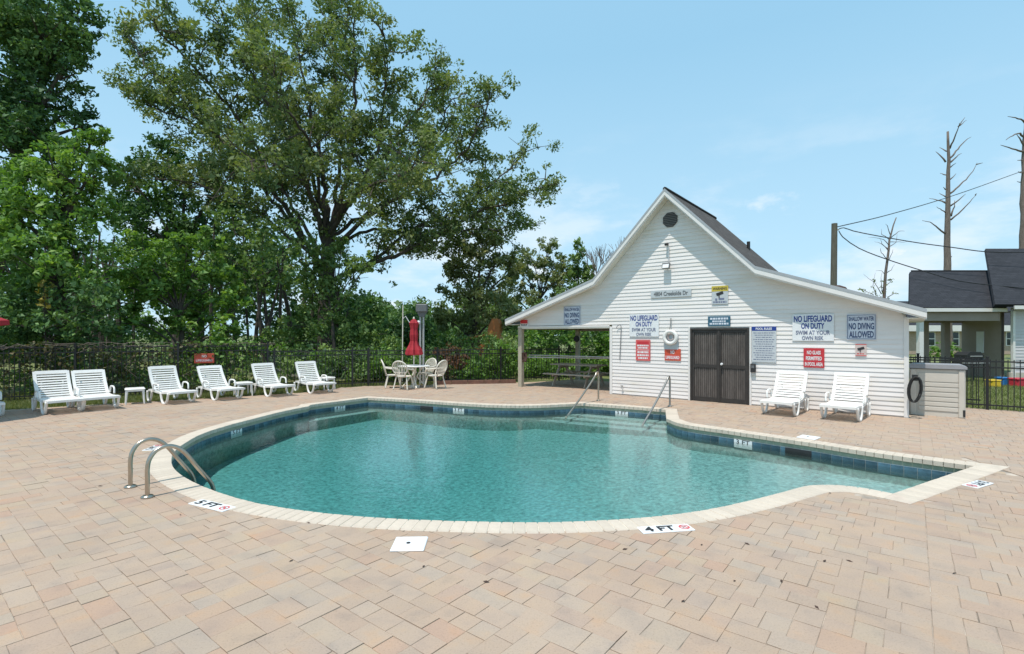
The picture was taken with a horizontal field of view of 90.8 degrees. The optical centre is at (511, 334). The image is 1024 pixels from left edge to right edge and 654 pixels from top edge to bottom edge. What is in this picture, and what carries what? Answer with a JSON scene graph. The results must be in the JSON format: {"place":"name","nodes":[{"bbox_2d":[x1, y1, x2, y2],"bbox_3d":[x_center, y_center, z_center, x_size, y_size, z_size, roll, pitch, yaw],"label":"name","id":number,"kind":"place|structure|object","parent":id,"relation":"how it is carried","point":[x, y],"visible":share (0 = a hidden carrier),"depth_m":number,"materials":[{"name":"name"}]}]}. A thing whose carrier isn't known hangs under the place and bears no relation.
{"place":"outdoors","nodes":[
{"label":"outdoors","id":0,"kind":"place"},
{"bbox_2d":[0,379,1023,653],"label":"pool deck","id":1,"kind":"structure","parent":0,"point":[90,565],"depth_m":3.82,"materials":[{"name":"brick"}]},
{"bbox_2d":[0,391,4,415],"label":"sun lounger","id":2,"kind":"object","parent":1,"relation":"on","point":[2,408],"visible":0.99,"depth_m":10.82,"materials":[{"name":"white plastic"}]},
{"bbox_2d":[31,370,84,414],"bbox_3d":[-10.404,1.303,11.583,1.421,0.926,0.728,0,0,36],"label":"sun lounger","id":3,"kind":"object","parent":1,"relation":"on","point":[68,397],"visible":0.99,"depth_m":11.73,"materials":[{"name":"white plastic"}]},
{"bbox_2d":[71,369,120,410],"bbox_3d":[-10.009,1.315,12.134,1.421,0.903,0.728,0,0,38],"label":"sun lounger","id":4,"kind":"object","parent":1,"relation":"on","point":[97,394],"visible":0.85,"depth_m":12.35,"materials":[{"name":"white plastic"}]},
{"bbox_2d":[125,387,144,404],"bbox_3d":[-9.628,1.550,12.897,0.420,0.401,0.420,0,0,-38],"label":"side table","id":5,"kind":"object","parent":1,"relation":"on","point":[132,389],"visible":1,"depth_m":12.76,"materials":[{"name":"white plastic"}]},
{"bbox_2d":[124,437,215,498],"bbox_3d":[-3.956,2.053,5.876,0.712,1.694,0.774,0,0,38],"label":"pool ladder","id":6,"kind":"object","parent":1,"relation":"attached to","point":[184,452],"visible":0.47,"depth_m":5.79,"materials":[{"name":"silver metal"}]},
{"bbox_2d":[146,365,197,404],"bbox_3d":[-8.885,1.296,13.205,1.421,0.940,0.728,0,0,34],"label":"sun lounger","id":7,"kind":"object","parent":1,"relation":"on","point":[177,389],"visible":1,"depth_m":13.33,"materials":[{"name":"white plastic"}]},
{"bbox_2d":[188,499,234,511],"bbox_3d":[-3.074,1.743,5.174,0.550,0.012,0.150,0,0,26],"label":"depth marker","id":8,"kind":"object","parent":1,"relation":"on","point":[212,505],"visible":1,"depth_m":5.16,"materials":[{"name":"white"}]},
{"bbox_2d":[196,365,244,400],"bbox_3d":[-8.039,1.315,13.932,1.421,0.903,0.728,0,0,35],"label":"sun lounger","id":9,"kind":"object","parent":1,"relation":"on","point":[218,386],"visible":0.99,"depth_m":14.07,"materials":[{"name":"white plastic"}]},
{"bbox_2d":[233,381,252,396],"bbox_3d":[-7.737,1.550,14.537,0.420,0.401,0.420,0,0,-44],"label":"side table","id":10,"kind":"object","parent":1,"relation":"on","point":[247,383],"visible":0.84,"depth_m":14.50,"materials":[{"name":"white plastic"}]},
{"bbox_2d":[250,363,295,396],"bbox_3d":[-6.986,1.303,14.750,1.421,0.926,0.728,0,0,38],"label":"sun lounger","id":11,"kind":"object","parent":1,"relation":"on","point":[273,383],"visible":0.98,"depth_m":14.90,"materials":[{"name":"white plastic"}]},
{"bbox_2d":[294,361,335,393],"bbox_3d":[-6.065,1.296,15.532,1.421,0.940,0.728,0,0,41],"label":"sun lounger","id":12,"kind":"object","parent":1,"relation":"on","point":[310,380],"visible":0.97,"depth_m":15.71,"materials":[{"name":"white plastic"}]},
{"bbox_2d":[318,376,335,389],"bbox_3d":[-5.971,1.550,16.247,0.420,0.401,0.420,0,0,40],"label":"side table","id":13,"kind":"object","parent":1,"relation":"on","point":[329,378],"visible":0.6,"depth_m":16.14,"materials":[{"name":"white plastic"}]},
{"bbox_2d":[381,359,401,388],"bbox_3d":[-3.998,1.280,16.724,0.677,0.952,0.633,0,0,-16],"label":"garden chair","id":14,"kind":"object","parent":1,"relation":"on","point":[385,368],"visible":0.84,"depth_m":16.51,"materials":[{"name":"plastic"}]},
{"bbox_2d":[392,361,414,389],"bbox_3d":[-3.496,1.280,16.191,0.633,0.952,0.677,0,0,13],"label":"garden chair","id":15,"kind":"object","parent":1,"relation":"on","point":[400,375],"visible":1,"depth_m":15.99,"materials":[{"name":"plastic"}]},
{"bbox_2d":[390,536,427,551],"bbox_3d":[-0.855,1.740,4.217,0.275,0.016,0.275,0,0,-2],"label":"skimmer lid","id":16,"kind":"object","parent":1,"relation":"on","point":[409,543],"visible":1,"depth_m":4.18,"materials":[{"name":"white"}]},
{"bbox_2d":[405,317,422,387],"bbox_3d":[-3.286,0.570,16.900,0.612,2.360,0.597,0,0,0],"label":"closed parasol","id":17,"kind":"object","parent":1,"relation":"on","point":[414,348],"visible":0.96,"depth_m":16.80,"materials":[{"name":"fabric"}]},
{"bbox_2d":[398,365,429,387],"bbox_3d":[-3.286,1.393,16.911,1.060,0.747,1.060,0,0,-23],"label":"garden table","id":18,"kind":"object","parent":1,"relation":"on","point":[415,366],"visible":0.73,"depth_m":16.83,"materials":[{"name":"white plastic"}]},
{"bbox_2d":[416,358,436,383],"bbox_3d":[-2.969,1.280,17.492,0.633,0.952,0.677,0,0,35],"label":"garden chair","id":19,"kind":"object","parent":1,"relation":"on","point":[431,363],"visible":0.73,"depth_m":17.59,"materials":[{"name":"plastic"}]},
{"bbox_2d":[424,360,447,388],"bbox_3d":[-2.470,1.280,16.542,0.677,0.952,0.633,0,0,31],"label":"garden chair","id":20,"kind":"object","parent":1,"relation":"on","point":[439,371],"visible":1,"depth_m":16.42,"materials":[{"name":"plastic"}]},
{"bbox_2d":[437,379,515,384],"bbox_3d":[-1.291,1.700,18.074,2.913,0.170,0.050,0,0,-11],"label":"garden edging","id":21,"kind":"object","parent":1,"relation":"on","point":[477,382],"visible":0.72,"depth_m":18.06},
{"bbox_2d":[99,444,993,608],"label":"leaf litter","id":22,"kind":"object","parent":1,"relation":"on","point":[627,548],"visible":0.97,"depth_m":3.90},
{"bbox_2d":[543,363,609,388],"bbox_3d":[2.285,1.388,17.381,1.850,0.774,1.668,0,0,38],"label":"picnic table","id":23,"kind":"object","parent":1,"relation":"on","point":[570,373],"visible":0.88,"depth_m":17.21,"materials":[{"name":"brown wood"}]},
{"bbox_2d":[150,396,1008,533],"bbox_3d":[0.500,2.946,9.400,17.000,2.408,12.000,0,0,0],"label":"pool basin","id":24,"kind":"object","parent":1,"relation":"in","point":[598,470],"visible":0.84,"depth_m":8.84,"materials":[{"name":"liquid"}]},
{"bbox_2d":[565,371,599,418],"bbox_3d":[1.814,1.496,12.856,0.106,1.072,1.686,0,0,38],"label":"handrail","id":25,"kind":"object","parent":1,"relation":"on","point":[581,396],"visible":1,"depth_m":13.02,"materials":[{"name":"silver metal"}]},
{"bbox_2d":[641,375,671,426],"bbox_3d":[3.375,1.504,11.750,0.106,1.041,1.686,0,0,38],"label":"handrail","id":26,"kind":"object","parent":1,"relation":"on","point":[657,399],"visible":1,"depth_m":12.00,"materials":[{"name":"metal"}]},
{"bbox_2d":[637,524,694,533],"bbox_3d":[1.386,1.743,4.550,0.493,0.012,0.150,0,0,-9],"label":"depth marker","id":27,"kind":"object","parent":1,"relation":"on","point":[664,528],"visible":1,"depth_m":4.54,"materials":[{"name":"white"}]},
{"bbox_2d":[505,187,926,417],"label":"pool house","id":28,"kind":"structure","parent":1,"relation":"on","point":[707,251],"depth_m":13.24,"materials":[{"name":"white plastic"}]},
{"bbox_2d":[527,357,609,358],"bbox_3d":[2.035,0.750,16.531,3.473,0.048,0.052,0,0,21],"label":"pool pole","id":29,"kind":"object","parent":28,"relation":"attached to","point":[569,357],"visible":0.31,"depth_m":16.52,"materials":[{"name":"grey metal"}]},
{"bbox_2d":[529,354,609,357],"bbox_3d":[1.948,0.690,16.452,3.355,0.048,0.048,0,0,35],"label":"pool pole","id":30,"kind":"object","parent":28,"relation":"attached to","point":[570,356],"visible":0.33,"depth_m":16.49,"materials":[{"name":"grey metal"}]},
{"bbox_2d":[564,306,579,324],"bbox_3d":[1.878,-0.602,15.817,0.605,0.602,0.019,0,0,38],"label":"pool sign","id":31,"kind":"object","parent":28,"relation":"attached to","point":[571,315],"visible":1,"depth_m":15.81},
{"bbox_2d":[636,340,649,360],"bbox_3d":[3.723,0.432,14.352,0.434,0.592,0.017,0,0,39],"label":"pool sign","id":32,"kind":"object","parent":28,"relation":"attached to","point":[642,350],"visible":1,"depth_m":14.34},
{"bbox_2d":[629,314,658,336],"bbox_3d":[3.742,-0.273,14.335,0.881,0.636,0.020,0,0,39],"label":"pool sign","id":33,"kind":"object","parent":28,"relation":"attached to","point":[643,325],"visible":1,"depth_m":14.32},
{"bbox_2d":[662,246,670,268],"bbox_3d":[4.233,-2.132,13.852,0.210,0.631,0.157,0,0,38],"label":"floodlight","id":34,"kind":"object","parent":28,"relation":"attached to","point":[665,265],"visible":1,"depth_m":13.83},
{"bbox_2d":[663,318,677,349],"bbox_3d":[4.329,-0.035,13.804,0.430,0.861,0.112,0,0,38],"label":"life ring","id":35,"kind":"object","parent":28,"relation":"hanging from","point":[670,341],"visible":1,"depth_m":13.81,"materials":[{"name":"white plastic"}]},
{"bbox_2d":[651,288,690,297],"bbox_3d":[4.349,-1.142,13.853,1.137,0.205,0.020,0,0,39],"label":"address plaque","id":36,"kind":"object","parent":28,"relation":"attached to","point":[670,293],"visible":1,"depth_m":13.83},
{"bbox_2d":[665,349,680,360],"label":"pool sign","id":37,"kind":"object","parent":28,"relation":"attached to","point":[672,355],"visible":1,"depth_m":13.80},
{"bbox_2d":[692,330,718,401],"bbox_3d":[5.101,0.795,13.313,0.685,1.890,0.056,0,0,38],"label":"door","id":38,"kind":"structure","parent":28,"relation":"in","point":[704,342],"depth_m":13.31,"materials":[{"name":"wood"}]},
{"bbox_2d":[708,316,729,325],"bbox_3d":[5.352,-0.359,13.057,0.559,0.249,0.017,0,0,39],"label":"pool sign","id":39,"kind":"object","parent":28,"relation":"attached to","point":[718,320],"visible":1,"depth_m":13.04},
{"bbox_2d":[712,285,727,303],"bbox_3d":[5.368,-1.035,13.042,0.411,0.469,0.020,0,0,39],"label":"warning sign","id":40,"kind":"object","parent":28,"relation":"attached to","point":[719,294],"visible":1,"depth_m":13.03,"materials":[{"name":"white"}]},
{"bbox_2d":[719,330,746,403],"bbox_3d":[5.622,0.795,12.851,0.685,1.890,0.127,0,0,38],"label":"door","id":41,"kind":"structure","parent":28,"relation":"in","point":[733,343],"depth_m":12.87,"materials":[{"name":"wood"}]},
{"bbox_2d":[752,326,775,362],"bbox_3d":[6.181,0.229,12.396,0.552,0.878,0.019,0,0,38],"label":"rules board","id":42,"kind":"object","parent":28,"relation":"attached to","point":[763,343],"visible":1,"depth_m":12.38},
{"bbox_2d":[792,314,833,340],"bbox_3d":[6.995,-0.174,11.749,0.840,0.621,0.020,0,0,39],"label":"pool sign","id":43,"kind":"object","parent":28,"relation":"attached to","point":[812,327],"visible":1,"depth_m":11.73,"materials":[{"name":"plastic"}]},
{"bbox_2d":[804,348,823,367],"bbox_3d":[7.013,0.534,11.735,0.419,0.447,0.019,0,0,38],"label":"pool sign","id":44,"kind":"object","parent":28,"relation":"attached to","point":[813,357],"visible":1,"depth_m":11.72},
{"bbox_2d":[855,344,866,355],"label":"camera sign","id":45,"kind":"object","parent":28,"relation":"attached to","point":[860,349],"visible":1,"depth_m":11.17,"materials":[{"name":"white"}]},
{"bbox_2d":[847,314,875,339],"bbox_3d":[7.724,-0.177,11.170,0.536,0.567,0.019,0,0,38],"label":"pool sign","id":46,"kind":"object","parent":28,"relation":"attached to","point":[861,326],"visible":1,"depth_m":11.16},
{"bbox_2d":[907,375,922,402],"bbox_3d":[8.387,1.119,10.516,0.262,0.578,0.153,0,0,38],"label":"hose","id":47,"kind":"object","parent":28,"relation":"hanging from","point":[915,378],"visible":1,"depth_m":10.47,"materials":[{"name":"black rubber"}]},
{"bbox_2d":[760,370,808,416],"bbox_3d":[6.139,1.303,11.372,0.728,0.926,1.421,0,0,42],"label":"sun lounger","id":48,"kind":"object","parent":1,"relation":"on","point":[776,399],"visible":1,"depth_m":11.60,"materials":[{"name":"white plastic"}]},
{"bbox_2d":[797,435,820,439],"bbox_3d":[5.055,1.740,8.609,0.290,0.016,0.290,0,0,-42],"label":"skimmer lid","id":49,"kind":"object","parent":1,"relation":"on","point":[809,437],"visible":1,"depth_m":8.55,"materials":[{"name":"white"}]},
{"bbox_2d":[819,372,870,421],"bbox_3d":[7.062,1.296,10.699,0.728,0.940,1.421,0,0,44],"label":"sun lounger","id":50,"kind":"object","parent":1,"relation":"on","point":[842,402],"visible":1,"depth_m":10.91,"materials":[{"name":"white plastic"}]},
{"bbox_2d":[909,363,967,417],"bbox_3d":[9.342,1.192,11.121,0.980,1.115,0.690,0,0,38],"label":"storage box","id":51,"kind":"object","parent":1,"relation":"on","point":[944,391],"visible":0.91,"depth_m":10.85,"materials":[{"name":"beige plastic"}]},
{"bbox_2d":[909,356,1023,410],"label":"metal fence","id":52,"kind":"object","parent":1,"relation":"on","point":[986,367],"visible":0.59,"depth_m":11.81,"materials":[{"name":"metal"}]},
{"bbox_2d":[962,480,993,487],"bbox_3d":[5.449,1.743,5.910,0.409,0.012,0.150,0,0,-28],"label":"depth marker","id":53,"kind":"object","parent":1,"relation":"on","point":[977,484],"visible":1,"depth_m":5.88,"materials":[{"name":"white"}]},
{"bbox_2d":[0,336,1023,411],"bbox_3d":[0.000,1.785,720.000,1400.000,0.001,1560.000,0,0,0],"label":"lawn","id":54,"kind":"structure","parent":0,"point":[607,376],"depth_m":21.21,"materials":[{"name":"plant"}]},
{"bbox_2d":[35,279,57,394],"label":"tree","id":55,"kind":"object","parent":54,"relation":"on","point":[42,303],"visible":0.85,"depth_m":14.86,"materials":[{"name":"green plant"}]},
{"bbox_2d":[0,0,112,276],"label":"maple tree","id":56,"kind":"object","parent":54,"relation":"on","point":[41,46],"visible":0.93,"depth_m":18.39,"materials":[{"name":"green plant"}]},
{"bbox_2d":[0,122,127,388],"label":"tree","id":57,"kind":"object","parent":54,"relation":"on","point":[25,202],"visible":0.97,"depth_m":15.64,"materials":[{"name":"green plant"}]},
{"bbox_2d":[0,276,134,391],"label":"tree","id":58,"kind":"object","parent":54,"relation":"on","point":[13,307],"visible":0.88,"depth_m":14.96,"materials":[{"name":"green plant"}]},
{"bbox_2d":[0,342,268,399],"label":"metal fence","id":59,"kind":"object","parent":54,"relation":"on","point":[75,352],"visible":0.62,"depth_m":14.36,"materials":[{"name":"metal"}]},
{"bbox_2d":[0,339,281,400],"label":"fence creeper","id":60,"kind":"object","parent":59,"relation":"attached to","point":[109,358],"visible":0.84,"depth_m":14.38,"materials":[{"name":"green plant"}]},
{"bbox_2d":[194,353,213,362],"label":"fence sign","id":61,"kind":"object","parent":59,"relation":"attached to","point":[198,358],"visible":1,"depth_m":15.28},
{"bbox_2d":[138,340,296,390],"bbox_3d":[-8.931,0.948,15.611,4.238,1.623,0.555,0,0,-26],"label":"fence creeper","id":62,"kind":"object","parent":59,"relation":"attached to","point":[222,357],"visible":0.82,"depth_m":15.54,"materials":[{"name":"green plant"}]},
{"bbox_2d":[83,225,253,380],"bbox_3d":[-12.146,-1.042,18.170,5.830,5.708,2.602,0,0,0],"label":"walnut tree","id":63,"kind":"object","parent":54,"relation":"on","point":[153,290],"visible":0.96,"depth_m":17.83,"materials":[{"name":"green plant"}]},
{"bbox_2d":[90,131,266,360],"bbox_3d":[-17.337,-4.421,27.037,9.354,12.466,6.172,0,0,0],"label":"broadleaf tree","id":64,"kind":"object","parent":54,"relation":"on","point":[142,206],"visible":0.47,"depth_m":25.93,"materials":[{"name":"green plant"}]},
{"bbox_2d":[0,377,433,409],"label":"grass","id":65,"kind":"structure","parent":54,"relation":"on","point":[20,403],"depth_m":14.74,"materials":[{"name":"plant"}]},
{"bbox_2d":[0,215,487,369],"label":"woodland","id":66,"kind":"object","parent":54,"relation":"on","point":[391,317],"depth_m":32.02,"materials":[{"name":"plant"}]},
{"bbox_2d":[195,204,329,376],"bbox_3d":[-10.428,-1.836,20.933,5.465,7.306,3.282,0,0,-19],"label":"slender tree","id":67,"kind":"object","parent":54,"relation":"on","point":[295,250],"visible":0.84,"depth_m":20.89,"materials":[{"name":"green plant"}]},
{"bbox_2d":[0,321,555,395],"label":"undergrowth","id":68,"kind":"object","parent":54,"relation":"on","point":[358,359],"visible":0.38,"depth_m":18.41,"materials":[{"name":"green plant"}]},
{"bbox_2d":[270,360,346,380],"bbox_3d":[-8.095,1.410,19.983,3.051,0.760,0.098,0,0,-23],"label":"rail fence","id":69,"kind":"object","parent":54,"relation":"on","point":[303,370],"visible":0.1,"depth_m":19.80,"materials":[{"name":"metal"}]},
{"bbox_2d":[10,291,607,342],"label":"woodland","id":70,"kind":"object","parent":54,"relation":"on","point":[148,312],"visible":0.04,"depth_m":103.03,"materials":[{"name":"green plant"}]},
{"bbox_2d":[269,347,367,388],"bbox_3d":[-6.363,1.097,16.758,3.138,1.365,0.070,0,0,-26],"label":"metal fence","id":71,"kind":"object","parent":54,"relation":"on","point":[318,355],"visible":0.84,"depth_m":16.82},
{"bbox_2d":[243,335,411,380],"bbox_3d":[-6.876,0.909,18.835,6.282,1.850,1.485,0,0,0],"label":"hedge","id":72,"kind":"object","parent":54,"relation":"on","point":[389,358],"visible":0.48,"depth_m":18.66,"materials":[{"name":"green plant"}]},
{"bbox_2d":[97,0,566,360],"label":"oak tree","id":73,"kind":"object","parent":54,"relation":"on","point":[299,156],"visible":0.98,"depth_m":22.64,"materials":[{"name":"green plant"}]},
{"bbox_2d":[264,235,403,377],"bbox_3d":[-7.615,-1.239,21.514,6.340,6.121,2.415,0,0,0],"label":"bushy tree","id":74,"kind":"object","parent":54,"relation":"on","point":[326,282],"visible":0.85,"depth_m":21.20,"materials":[{"name":"green plant"}]},
{"bbox_2d":[402,305,408,382],"bbox_3d":[-3.778,0.355,18.000,0.306,2.850,0.036,0,0,0],"label":"thin pole","id":75,"kind":"object","parent":54,"relation":"on","point":[402,337],"visible":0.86,"depth_m":17.99,"materials":[{"name":"metal"}]},
{"bbox_2d":[416,304,427,383],"bbox_3d":[-3.194,0.345,17.900,0.400,2.870,0.400,0,0,-6],"label":"lamp post","id":76,"kind":"object","parent":54,"relation":"on","point":[421,310],"visible":0.78,"depth_m":17.86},
{"bbox_2d":[424,341,469,379],"bbox_3d":[-2.520,1.031,19.619,1.939,1.583,1.165,0,0,28],"label":"russet shrub","id":77,"kind":"object","parent":54,"relation":"on","point":[448,357],"visible":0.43,"depth_m":19.47,"materials":[{"name":"brown plant"}]},
{"bbox_2d":[431,298,462,335],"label":"distant tree","id":78,"kind":"object","parent":54,"relation":"on","point":[450,311],"visible":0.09,"depth_m":60.42,"materials":[{"name":"green plant"}]},
{"bbox_2d":[446,295,494,337],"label":"distant tree","id":79,"kind":"object","parent":54,"relation":"on","point":[454,305],"visible":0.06,"depth_m":62.17,"materials":[{"name":"green plant"}]},
{"bbox_2d":[368,346,584,385],"bbox_3d":[-1.042,1.107,18.814,8.356,1.345,0.070,0,0,-19],"label":"metal fence","id":80,"kind":"object","parent":54,"relation":"on","point":[437,350],"visible":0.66,"depth_m":18.77,"materials":[{"name":"metal"}]},
{"bbox_2d":[430,222,526,346],"bbox_3d":[-1.954,-2.124,26.917,5.371,7.898,3.614,0,0,15],"label":"tree","id":81,"kind":"object","parent":54,"relation":"on","point":[454,267],"visible":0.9,"depth_m":26.66,"materials":[{"name":"green plant"}]},
{"bbox_2d":[459,319,511,356],"bbox_3d":[-1.219,0.460,26.037,3.059,2.580,2.050,0,0,12],"label":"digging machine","id":82,"kind":"object","parent":54,"relation":"on","point":[495,325],"visible":0.19,"depth_m":25.63,"materials":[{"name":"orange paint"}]},
{"bbox_2d":[455,339,524,379],"bbox_3d":[-0.828,1.013,19.193,2.613,1.796,1.460,0,0,-19],"label":"bush","id":83,"kind":"object","parent":54,"relation":"on","point":[485,368],"visible":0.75,"depth_m":19.24,"materials":[{"name":"green plant"}]},
{"bbox_2d":[374,344,609,379],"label":"undergrowth","id":84,"kind":"object","parent":54,"relation":"on","point":[407,359],"visible":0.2,"depth_m":20.60,"materials":[{"name":"green plant"}]},
{"bbox_2d":[483,300,515,342],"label":"distant tree","id":85,"kind":"object","parent":54,"relation":"on","point":[495,308],"visible":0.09,"depth_m":68.48,"materials":[{"name":"green plant"}]},
{"bbox_2d":[498,236,572,350],"bbox_3d":[2.060,-2.979,39.861,6.993,9.594,4.371,0,0,0],"label":"tree","id":86,"kind":"object","parent":54,"relation":"on","point":[555,278],"visible":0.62,"depth_m":39.65,"materials":[{"name":"green plant"}]},
{"bbox_2d":[503,298,607,360],"bbox_3d":[3.230,0.037,25.842,7.396,3.940,3.251,0,0,10],"label":"porch shrub","id":87,"kind":"object","parent":54,"relation":"on","point":[556,341],"visible":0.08,"depth_m":25.90,"materials":[{"name":"green plant"}]},
{"bbox_2d":[516,330,609,375],"bbox_3d":[2.788,0.722,22.490,5.329,3.468,2.318,0,0,0],"label":"porch shrub","id":88,"kind":"object","parent":54,"relation":"on","point":[568,338],"visible":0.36,"depth_m":22.34,"materials":[{"name":"green plant"}]},
{"bbox_2d":[554,237,593,294],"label":"cedar tree","id":89,"kind":"object","parent":54,"relation":"on","point":[576,272],"visible":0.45,"depth_m":37.76,"materials":[{"name":"green plant"}]},
{"bbox_2d":[581,236,621,331],"bbox_3d":[6.934,-2.712,35.589,3.974,8.924,3.686,0,0,20],"label":"bare tree","id":90,"kind":"object","parent":54,"relation":"on","point":[596,261],"visible":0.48,"depth_m":35.54,"materials":[{"name":"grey plant"}]},
{"bbox_2d":[830,223,838,284],"bbox_3d":[14.968,-1.693,23.500,0.412,6.990,0.320,0,0,0],"label":"utility pole","id":91,"kind":"object","parent":54,"relation":"on","point":[833,271],"visible":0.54,"depth_m":23.39,"materials":[{"name":"brown wood"}]},
{"bbox_2d":[837,171,1021,226],"bbox_3d":[25.684,-8.343,29.762,24.710,6.695,0.188,0,0,-31],"label":"overhead wire","id":92,"kind":"object","parent":91,"relation":"attached to","point":[924,204],"visible":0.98,"depth_m":28.23,"materials":[{"name":"black rubber"}]},
{"bbox_2d":[839,231,1023,288],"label":"overhead wire","id":93,"kind":"object","parent":91,"relation":"attached to","point":[923,270],"visible":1,"depth_m":22.03,"materials":[{"name":"black rubber"}]},
{"bbox_2d":[839,227,1023,252],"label":"overhead wire","id":94,"kind":"object","parent":91,"relation":"attached to","point":[931,244],"visible":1,"depth_m":22.55,"materials":[{"name":"black rubber"}]},
{"bbox_2d":[857,217,898,298],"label":"sapling","id":95,"kind":"object","parent":54,"relation":"on","point":[885,272],"visible":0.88,"depth_m":23.96,"materials":[{"name":"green plant"}]},
{"bbox_2d":[909,353,980,402],"bbox_3d":[10.336,1.133,13.820,3.663,1.295,0.070,0,0,37],"label":"metal fence","id":96,"kind":"object","parent":54,"relation":"on","point":[955,358],"visible":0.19,"depth_m":13.00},
{"bbox_2d":[929,341,961,358],"bbox_3d":[25.733,1.016,30.069,2.222,1.574,1.228,0,0,0],"label":"shrub","id":97,"kind":"object","parent":54,"relation":"on","point":[937,349],"visible":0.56,"depth_m":29.96,"materials":[{"name":"green plant"}]},
{"bbox_2d":[922,119,980,359],"bbox_3d":[31.436,-6.946,36.050,4.804,17.479,2.124,0,0,0],"label":"dead pine","id":98,"kind":"object","parent":54,"relation":"on","point":[948,212],"visible":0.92,"depth_m":35.90,"materials":[{"name":"wood"}]},
{"bbox_2d":[898,301,1012,353],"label":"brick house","id":99,"kind":"structure","parent":54,"relation":"on","point":[934,332],"depth_m":46.05,"materials":[{"name":"grey"}]},
{"bbox_2d":[929,332,934,345],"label":"window","id":100,"kind":"structure","parent":99,"relation":"in","point":[931,334],"depth_m":45.99,"materials":[{"name":"white glass"}]},
{"bbox_2d":[953,332,958,345],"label":"window","id":101,"kind":"structure","parent":99,"relation":"in","point":[955,334],"depth_m":45.99,"materials":[{"name":"white glass"}]},
{"bbox_2d":[1005,332,1009,345],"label":"window","id":102,"kind":"structure","parent":99,"relation":"in","point":[1007,334],"depth_m":45.99,"materials":[{"name":"white glass"}]},
{"bbox_2d":[902,249,1023,377],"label":"neighbour house","id":103,"kind":"structure","parent":54,"relation":"on","point":[977,311],"depth_m":21.07,"materials":[{"name":"grey"}]},
{"bbox_2d":[976,331,983,352],"bbox_3d":[19.974,0.300,21.550,0.030,0.900,0.340,0,0,2],"label":"porch window","id":104,"kind":"structure","parent":103,"relation":"in","point":[980,334],"depth_m":21.52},
{"bbox_2d":[952,351,984,380],"bbox_3d":[17.504,1.210,19.329,1.100,1.140,0.540,0,0,-6],"label":"grill","id":105,"kind":"object","parent":54,"relation":"on","point":[964,354],"visible":0.46,"depth_m":19.13,"materials":[{"name":"black metal"}]},
{"bbox_2d":[966,377,1023,411],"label":"grass","id":106,"kind":"structure","parent":54,"relation":"on","point":[1017,392],"depth_m":14.68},
{"bbox_2d":[989,379,1000,386],"bbox_3d":[16.616,1.659,17.445,0.360,0.242,0.318,0,0,4],"label":"toy bin","id":107,"kind":"object","parent":54,"relation":"on","point":[993,382],"visible":0.54,"depth_m":17.30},
{"bbox_2d":[1001,116,1023,248],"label":"dead pine","id":108,"kind":"object","parent":54,"relation":"on","point":[1021,229],"visible":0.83,"depth_m":33.95,"materials":[{"name":"wood"}]},
{"bbox_2d":[1009,377,1023,386],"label":"toy wagon","id":109,"kind":"object","parent":54,"relation":"on","point":[1017,381],"visible":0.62,"depth_m":17.48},
{"bbox_2d":[0,0,1023,335],"label":"sky","id":110,"kind":"structure","parent":0,"point":[784,121],"materials":[{"name":"blue"}]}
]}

